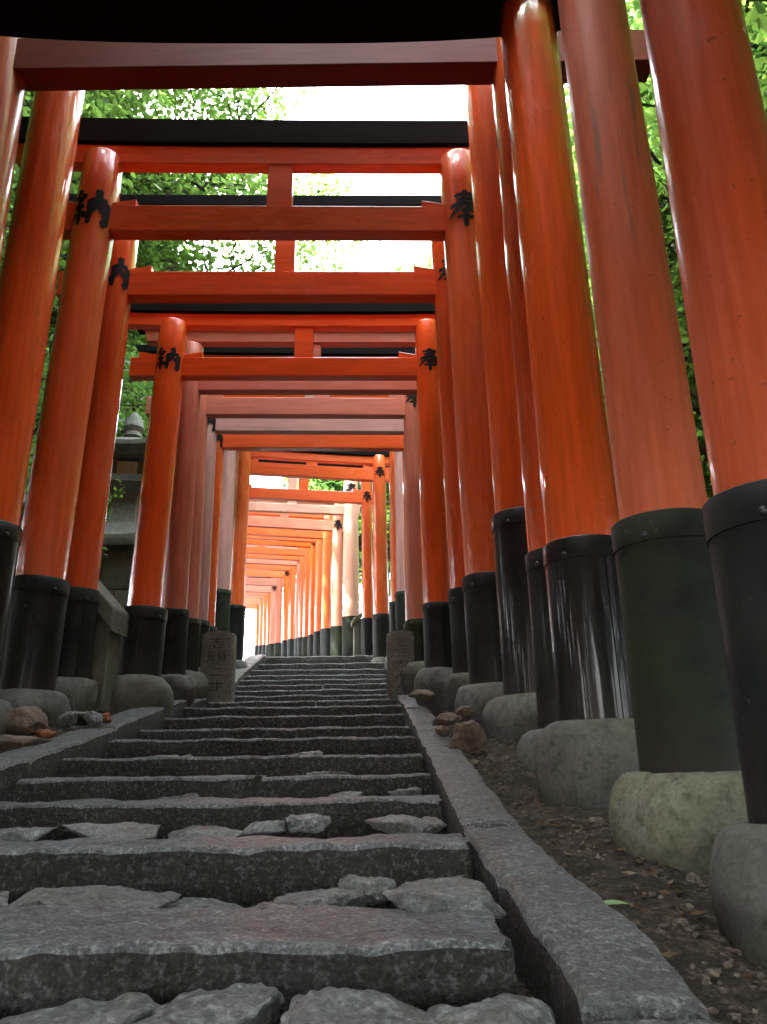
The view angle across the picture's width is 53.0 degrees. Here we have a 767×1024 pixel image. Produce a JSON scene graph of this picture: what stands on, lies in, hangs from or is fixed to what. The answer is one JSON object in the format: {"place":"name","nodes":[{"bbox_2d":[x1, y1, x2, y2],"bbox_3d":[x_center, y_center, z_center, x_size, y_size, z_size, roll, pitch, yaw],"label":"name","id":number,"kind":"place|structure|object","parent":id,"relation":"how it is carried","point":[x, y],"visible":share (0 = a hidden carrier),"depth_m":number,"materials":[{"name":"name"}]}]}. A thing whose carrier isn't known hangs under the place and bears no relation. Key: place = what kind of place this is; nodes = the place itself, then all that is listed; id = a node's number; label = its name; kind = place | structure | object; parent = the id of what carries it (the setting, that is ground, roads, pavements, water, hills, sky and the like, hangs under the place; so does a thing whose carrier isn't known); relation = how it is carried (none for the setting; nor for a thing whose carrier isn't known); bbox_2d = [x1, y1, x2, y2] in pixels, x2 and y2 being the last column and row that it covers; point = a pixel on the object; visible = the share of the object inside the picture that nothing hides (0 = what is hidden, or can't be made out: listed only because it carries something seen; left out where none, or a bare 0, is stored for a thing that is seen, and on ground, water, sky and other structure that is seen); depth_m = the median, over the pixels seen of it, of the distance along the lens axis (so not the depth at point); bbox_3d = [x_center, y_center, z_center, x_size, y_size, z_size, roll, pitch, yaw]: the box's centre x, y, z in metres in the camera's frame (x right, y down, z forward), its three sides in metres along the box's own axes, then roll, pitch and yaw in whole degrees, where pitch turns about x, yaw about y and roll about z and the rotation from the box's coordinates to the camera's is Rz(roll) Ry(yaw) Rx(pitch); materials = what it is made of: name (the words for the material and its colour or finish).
{"place":"outdoors","nodes":[
{"label":"outdoors","id":0,"kind":"place"},
{"bbox_2d":[123,0,634,659],"label":"sky","id":1,"kind":"structure","parent":0,"point":[446,102],"materials":[{"name":"white"}]},
{"bbox_2d":[0,711,766,1023],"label":"ground","id":2,"kind":"structure","parent":0,"point":[708,945],"depth_m":1.75,"materials":[{"name":"soil"}]},
{"bbox_2d":[6,706,47,735],"bbox_3d":[-1.854,1.061,3.893,0.276,0.155,0.236,-4,-14,-1],"label":"loose rock","id":3,"kind":"object","parent":2,"relation":"on","point":[33,718],"visible":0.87,"depth_m":3.82,"materials":[{"name":"brown stone"}]},
{"bbox_2d":[0,734,53,751],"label":"loose rock","id":4,"kind":"object","parent":2,"relation":"on","point":[9,742],"visible":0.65,"depth_m":3.46,"materials":[{"name":"brown stone"}]},
{"bbox_2d":[25,348,48,490],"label":"broadleaf tree","id":5,"kind":"object","parent":2,"relation":"on","point":[32,440],"depth_m":13.91,"materials":[{"name":"green plant"}]},
{"bbox_2d":[20,726,56,738],"bbox_3d":[-1.688,1.087,3.776,0.153,0.064,0.108,-1,-19,1],"label":"loose rock","id":6,"kind":"object","parent":2,"relation":"on","point":[45,733],"visible":0.96,"depth_m":3.76,"materials":[{"name":"brown stone"}]},
{"bbox_2d":[3,92,120,461],"bbox_3d":[-6.969,-4.041,10.004,7.082,11.785,7.675,-5,-19,13],"label":"broadleaf tree","id":7,"kind":"object","parent":2,"relation":"on","point":[6,233],"depth_m":10.74,"materials":[{"name":"green plant"}]},
{"bbox_2d":[55,701,77,728],"bbox_3d":[-1.734,1.114,4.161,0.165,0.181,0.140,-1,-19,0],"label":"loose rock","id":8,"kind":"object","parent":2,"relation":"on","point":[67,719],"visible":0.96,"depth_m":4.13,"materials":[{"name":"grey stone"}]},
{"bbox_2d":[19,493,128,714],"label":"stone wall","id":9,"kind":"structure","parent":2,"relation":"on","point":[112,623],"depth_m":5.04,"materials":[{"name":"grey stone"}]},
{"bbox_2d":[24,362,124,557],"bbox_3d":[-3.586,0.105,6.604,2.538,3.543,2.271,7,-20,-22],"label":"shrub","id":10,"kind":"object","parent":2,"relation":"on","point":[40,400],"visible":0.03,"depth_m":6.98,"materials":[{"name":"green plant"}]},
{"bbox_2d":[72,711,82,717],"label":"loose rock","id":11,"kind":"object","parent":2,"relation":"on","point":[78,714],"visible":0.18,"depth_m":4.43,"materials":[{"name":"stone"}]},
{"bbox_2d":[0,90,161,471],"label":"broadleaf tree","id":12,"kind":"object","parent":2,"relation":"on","point":[96,111],"visible":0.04,"depth_m":7.31,"materials":[{"name":"green plant"}]},
{"bbox_2d":[10,198,152,484],"bbox_3d":[-11.009,-3.213,19.959,10.627,13.874,11.229,0,-19,-2],"label":"broadleaf tree","id":13,"kind":"object","parent":2,"relation":"on","point":[149,385],"depth_m":19.38,"materials":[{"name":"green plant"}]},
{"bbox_2d":[24,372,151,520],"bbox_3d":[-3.632,0.161,9.481,2.725,4.252,3.046,-10,-21,25],"label":"shrub","id":14,"kind":"object","parent":2,"relation":"on","point":[133,405],"depth_m":9.50,"materials":[{"name":"green plant"}]},
{"bbox_2d":[12,90,194,436],"bbox_3d":[-10.884,-5.604,19.297,14.017,18.299,14.811,2,-19,-9],"label":"broadleaf tree","id":15,"kind":"object","parent":2,"relation":"on","point":[126,377],"visible":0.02,"depth_m":18.21,"materials":[{"name":"green plant"}]},
{"bbox_2d":[99,533,134,606],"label":"stone terrace","id":16,"kind":"structure","parent":2,"relation":"on","point":[115,572],"depth_m":7.26,"materials":[{"name":"grey stone"}]},
{"bbox_2d":[104,412,146,533],"bbox_3d":[-2.685,-0.343,8.100,0.873,1.548,0.873,2,-19,-8],"label":"stone lantern","id":17,"kind":"object","parent":16,"relation":"on","point":[128,456],"visible":0.38,"depth_m":7.88,"materials":[{"name":"stone"}]},
{"bbox_2d":[106,347,151,521],"bbox_3d":[-9.457,-1.252,22.247,9.288,11.475,8.790,-7,-20,19],"label":"broadleaf tree","id":18,"kind":"object","parent":2,"relation":"on","point":[118,434],"depth_m":20.68,"materials":[{"name":"green plant"}]},
{"bbox_2d":[0,654,265,800],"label":"kerb","id":19,"kind":"structure","parent":2,"relation":"on","point":[43,760],"depth_m":3.81,"materials":[{"name":"stone"}]},
{"bbox_2d":[80,711,102,724],"bbox_3d":[-1.599,1.132,4.219,0.123,0.075,0.108,-8,-24,30],"label":"loose rock","id":20,"kind":"object","parent":19,"relation":"on","point":[92,718],"visible":1,"depth_m":4.18,"materials":[{"name":"grey stone"}]},
{"bbox_2d":[102,711,112,722],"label":"loose rock","id":21,"kind":"object","parent":19,"relation":"on","point":[106,716],"visible":0.96,"depth_m":4.26,"materials":[{"name":"brown stone"}]},
{"bbox_2d":[4,87,368,406],"bbox_3d":[-2.701,-2.888,10.394,5.370,10.763,5.711,-1,-19,0],"label":"overhanging tree","id":22,"kind":"object","parent":2,"relation":"on","point":[168,255],"visible":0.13,"depth_m":10.09,"materials":[{"name":"green plant"}]},
{"bbox_2d":[200,630,236,707],"bbox_3d":[-1.380,1.385,6.396,0.275,0.777,0.212,0,-19,-2],"label":"marker post","id":23,"kind":"object","parent":2,"relation":"on","point":[218,660],"visible":0.81,"depth_m":6.34,"materials":[{"name":"stone"}]},
{"bbox_2d":[244,609,254,646],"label":"broadleaf tree","id":24,"kind":"object","parent":2,"relation":"on","point":[249,614],"visible":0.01,"depth_m":42.56,"materials":[{"name":"green plant"}]},
{"bbox_2d":[0,116,503,728],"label":"torii gate","id":25,"kind":"structure","parent":2,"relation":"on","point":[100,216],"depth_m":5.19,"materials":[{"name":"wood"}]},
{"bbox_2d":[244,604,259,654],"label":"torii gate","id":26,"kind":"structure","parent":2,"relation":"on","point":[250,606],"depth_m":35.13,"materials":[{"name":"wood"}]},
{"bbox_2d":[244,598,263,654],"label":"torii gate","id":27,"kind":"structure","parent":2,"relation":"on","point":[255,601],"depth_m":32.27,"materials":[{"name":"wood"}]},
{"bbox_2d":[245,596,266,654],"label":"torii gate","id":28,"kind":"structure","parent":2,"relation":"on","point":[264,623],"depth_m":29.17,"materials":[{"name":"wood"}]},
{"bbox_2d":[245,577,270,656],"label":"torii gate","id":29,"kind":"structure","parent":2,"relation":"on","point":[268,595],"depth_m":27.28,"materials":[{"name":"wood"}]},
{"bbox_2d":[0,655,516,1023],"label":"stone staircase","id":30,"kind":"structure","parent":2,"relation":"on","point":[242,768],"depth_m":1.69,"materials":[{"name":"stone"}]},
{"bbox_2d":[0,750,555,1023],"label":"rubble infill","id":31,"kind":"object","parent":30,"relation":"on","point":[244,1003],"visible":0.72,"depth_m":1.29,"materials":[{"name":"grey stone"}]},
{"bbox_2d":[245,578,275,656],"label":"torii gate","id":32,"kind":"structure","parent":2,"relation":"on","point":[262,589],"depth_m":25.26,"materials":[{"name":"wood"}]},
{"bbox_2d":[55,194,468,719],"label":"torii gate","id":33,"kind":"structure","parent":2,"relation":"on","point":[129,282],"depth_m":5.53,"materials":[{"name":"orange wood"}]},
{"bbox_2d":[245,577,283,656],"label":"torii gate","id":34,"kind":"structure","parent":2,"relation":"on","point":[278,583],"depth_m":23.29,"materials":[{"name":"wood"}]},
{"bbox_2d":[246,569,289,656],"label":"torii gate","id":35,"kind":"structure","parent":2,"relation":"on","point":[285,575],"depth_m":21.31,"materials":[{"name":"wood"}]},
{"bbox_2d":[0,85,538,742],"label":"torii gate","id":36,"kind":"structure","parent":2,"relation":"on","point":[30,267],"depth_m":4.38,"materials":[{"name":"wood"}]},
{"bbox_2d":[246,564,295,656],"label":"torii gate","id":37,"kind":"structure","parent":2,"relation":"on","point":[292,611],"depth_m":19.79,"materials":[{"name":"wood"}]},
{"bbox_2d":[246,545,298,656],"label":"torii gate","id":38,"kind":"structure","parent":2,"relation":"on","point":[273,562],"depth_m":18.35,"materials":[{"name":"wood"}]},
{"bbox_2d":[246,545,303,656],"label":"torii gate","id":39,"kind":"structure","parent":2,"relation":"on","point":[301,583],"depth_m":17.51,"materials":[{"name":"wood"}]},
{"bbox_2d":[247,545,309,656],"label":"torii gate","id":40,"kind":"structure","parent":2,"relation":"on","point":[300,552],"depth_m":16.83,"materials":[{"name":"wood"}]},
{"bbox_2d":[135,344,424,698],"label":"torii gate","id":41,"kind":"structure","parent":2,"relation":"on","point":[404,407],"depth_m":6.92,"materials":[{"name":"wood"}]},
{"bbox_2d":[137,330,424,706],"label":"torii gate","id":42,"kind":"structure","parent":2,"relation":"on","point":[174,604],"depth_m":6.43,"materials":[{"name":"orange wood"}]},
{"bbox_2d":[247,539,314,655],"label":"torii gate","id":43,"kind":"structure","parent":2,"relation":"on","point":[311,546],"depth_m":15.62,"materials":[{"name":"wood"}]},
{"bbox_2d":[110,303,452,717],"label":"torii gate","id":44,"kind":"structure","parent":2,"relation":"on","point":[169,367],"depth_m":5.92,"materials":[{"name":"wood"}]},
{"bbox_2d":[247,515,321,655],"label":"torii gate","id":45,"kind":"structure","parent":2,"relation":"on","point":[318,593],"depth_m":14.90,"materials":[{"name":"wood"}]},
{"bbox_2d":[247,512,342,655],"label":"torii gate","id":46,"kind":"structure","parent":2,"relation":"on","point":[326,613],"depth_m":14.25,"materials":[{"name":"orange wood"}]},
{"bbox_2d":[198,395,407,671],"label":"torii gate","id":47,"kind":"structure","parent":2,"relation":"on","point":[216,426],"depth_m":7.58,"materials":[{"name":"wood"}]},
{"bbox_2d":[248,500,358,655],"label":"torii gate","id":48,"kind":"structure","parent":2,"relation":"on","point":[334,525],"depth_m":13.56,"materials":[{"name":"wood"}]},
{"bbox_2d":[249,476,360,655],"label":"torii gate","id":49,"kind":"structure","parent":2,"relation":"on","point":[350,513],"depth_m":12.29,"materials":[{"name":"wood"}]},
{"bbox_2d":[208,395,405,631],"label":"torii gate","id":50,"kind":"structure","parent":2,"relation":"on","point":[262,442],"depth_m":8.09,"materials":[{"name":"wood"}]},
{"bbox_2d":[252,477,361,625],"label":"broadleaf tree","id":51,"kind":"object","parent":2,"relation":"on","point":[331,588],"depth_m":44.86,"materials":[{"name":"green plant"}]},
{"bbox_2d":[215,451,405,631],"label":"torii gate","id":52,"kind":"structure","parent":2,"relation":"on","point":[223,601],"depth_m":9.13,"materials":[{"name":"wood"}]},
{"bbox_2d":[229,451,396,668],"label":"torii gate","id":53,"kind":"structure","parent":2,"relation":"on","point":[239,552],"depth_m":9.73,"materials":[{"name":"wood"}]},
{"bbox_2d":[249,458,388,655],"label":"torii gate","id":54,"kind":"structure","parent":2,"relation":"on","point":[362,496],"depth_m":11.44,"materials":[{"name":"wood"}]},
{"bbox_2d":[0,0,639,808],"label":"torii gate","id":55,"kind":"structure","parent":2,"relation":"on","point":[586,750],"depth_m":3.38,"materials":[{"name":"wood"}]},
{"bbox_2d":[250,451,389,662],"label":"torii gate","id":56,"kind":"structure","parent":2,"relation":"on","point":[376,474],"depth_m":10.87,"materials":[{"name":"wood"}]},
{"bbox_2d":[0,30,649,771],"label":"torii gate","id":57,"kind":"structure","parent":2,"relation":"on","point":[28,64],"depth_m":4.45,"materials":[{"name":"wood"}]},
{"bbox_2d":[276,477,389,604],"bbox_3d":[-0.312,-0.994,38.575,12.650,15.629,11.972,-10,-21,26],"label":"broadleaf tree","id":58,"kind":"object","parent":2,"relation":"on","point":[284,486],"depth_m":37.20,"materials":[{"name":"green plant"}]},
{"bbox_2d":[351,612,361,655],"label":"stone wall","id":59,"kind":"structure","parent":2,"relation":"on","point":[357,637],"depth_m":11.32,"materials":[{"name":"grey stone"}]},
{"bbox_2d":[282,252,431,568],"bbox_3d":[1.582,-2.428,28.592,11.701,15.275,12.363,14,-24,-37],"label":"broadleaf tree","id":60,"kind":"object","parent":2,"relation":"on","point":[332,485],"visible":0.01,"depth_m":27.17,"materials":[{"name":"green plant"}]},
{"bbox_2d":[359,550,390,613],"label":"broadleaf tree","id":61,"kind":"object","parent":2,"relation":"on","point":[389,590],"visible":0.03,"depth_m":32.84,"materials":[{"name":"green plant"}]},
{"bbox_2d":[386,483,389,565],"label":"broadleaf tree","id":62,"kind":"object","parent":2,"relation":"on","point":[388,511],"depth_m":24.46,"materials":[{"name":"green plant"}]},
{"bbox_2d":[386,630,413,703],"bbox_3d":[0.154,1.358,6.294,0.255,0.762,0.209,-1,-19,2],"label":"marker post","id":63,"kind":"object","parent":2,"relation":"on","point":[399,650],"visible":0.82,"depth_m":6.25,"materials":[{"name":"stone"}]},
{"bbox_2d":[34,710,766,1023],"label":"gravel","id":64,"kind":"structure","parent":2,"relation":"on","point":[684,924],"depth_m":1.68,"materials":[{"name":"brown gravel"}]},
{"bbox_2d":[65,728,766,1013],"bbox_3d":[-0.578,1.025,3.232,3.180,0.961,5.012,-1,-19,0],"label":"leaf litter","id":65,"kind":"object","parent":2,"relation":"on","point":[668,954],"visible":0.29,"depth_m":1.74,"materials":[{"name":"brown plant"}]},
{"bbox_2d":[454,705,474,719],"bbox_3d":[0.414,1.058,4.050,0.121,0.074,0.100,4,-14,-25],"label":"loose rock","id":66,"kind":"object","parent":2,"relation":"on","point":[465,712],"visible":0.82,"depth_m":4.01,"materials":[{"name":"brown stone"}]},
{"bbox_2d":[468,759,478,769],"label":"loose rock","id":67,"kind":"object","parent":2,"relation":"on","point":[474,763],"visible":0.41,"depth_m":3.12,"materials":[{"name":"beige stone"}]},
{"bbox_2d":[385,657,719,1023],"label":"kerb","id":68,"kind":"structure","parent":2,"relation":"on","point":[584,953],"depth_m":1.19,"materials":[{"name":"stone"}]},
{"bbox_2d":[408,689,435,701],"bbox_3d":[0.253,1.200,5.028,0.188,0.074,0.124,1,-23,7],"label":"loose rock","id":69,"kind":"object","parent":68,"relation":"on","point":[424,695],"visible":1,"depth_m":4.99,"materials":[{"name":"brown stone"}]},
{"bbox_2d":[435,725,449,736],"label":"loose rock","id":70,"kind":"object","parent":68,"relation":"on","point":[442,730],"visible":1,"depth_m":3.73,"materials":[{"name":"brown stone"}]},
{"bbox_2d":[432,712,462,725],"bbox_3d":[0.326,1.056,3.921,0.167,0.066,0.129,-13,-22,33],"label":"loose rock","id":71,"kind":"object","parent":68,"relation":"on","point":[448,718],"visible":1,"depth_m":3.87,"materials":[{"name":"brown stone"}]},
{"bbox_2d":[441,720,486,752],"bbox_3d":[0.366,1.022,3.462,0.209,0.150,0.186,-18,-28,30],"label":"loose rock","id":72,"kind":"object","parent":68,"relation":"on","point":[469,736],"visible":0.96,"depth_m":3.42,"materials":[{"name":"brown stone"}]},
{"bbox_2d":[427,9,711,486],"bbox_3d":[3.428,-2.799,10.091,5.828,9.736,6.450,-1,-19,1],"label":"broadleaf tree","id":73,"kind":"object","parent":2,"relation":"on","point":[573,149],"depth_m":9.45,"materials":[{"name":"green plant"}]},
{"bbox_2d":[604,900,629,905],"bbox_3d":[0.446,0.761,1.491,0.065,0.010,0.025,1,-9,-6],"label":"fallen leaf","id":74,"kind":"object","parent":2,"relation":"on","point":[608,902],"visible":0.7,"depth_m":1.50,"materials":[{"name":"green plant"}]},
{"bbox_2d":[583,226,712,495],"bbox_3d":[2.919,-0.961,7.876,3.936,5.495,3.522,15,-24,-38],"label":"shrub","id":75,"kind":"object","parent":2,"relation":"on","point":[679,316],"depth_m":7.37,"materials":[{"name":"green plant"}]},
{"bbox_2d":[557,0,747,874],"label":"torii gate","id":76,"kind":"structure","parent":2,"relation":"on","point":[678,801],"depth_m":2.29,"materials":[{"name":"wood"}]},
{"bbox_2d":[564,0,766,400],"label":"broadleaf tree","id":77,"kind":"object","parent":2,"relation":"on","point":[632,12],"depth_m":8.93,"materials":[{"name":"green plant"}]},
{"bbox_2d":[565,0,766,356],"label":"broadleaf tree","id":78,"kind":"object","parent":2,"relation":"on","point":[751,16],"visible":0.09,"depth_m":5.86,"materials":[{"name":"green plant"}]},
{"bbox_2d":[565,0,766,325],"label":"old tree","id":79,"kind":"object","parent":2,"relation":"on","point":[760,8],"visible":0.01,"depth_m":6.29,"materials":[{"name":"green plant"}]},
{"bbox_2d":[578,0,766,497],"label":"broadleaf tree","id":80,"kind":"object","parent":2,"relation":"on","point":[696,408],"visible":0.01,"depth_m":6.48,"materials":[{"name":"green plant"}]},
{"bbox_2d":[588,14,766,499],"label":"shrub","id":81,"kind":"object","parent":2,"relation":"on","point":[665,213],"visible":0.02,"depth_m":5.39,"materials":[{"name":"green plant"}]},
{"bbox_2d":[639,0,766,968],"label":"torii gate","id":82,"kind":"structure","parent":2,"relation":"on","point":[711,116],"depth_m":1.75,"materials":[{"name":"orange wood"}]}
]}

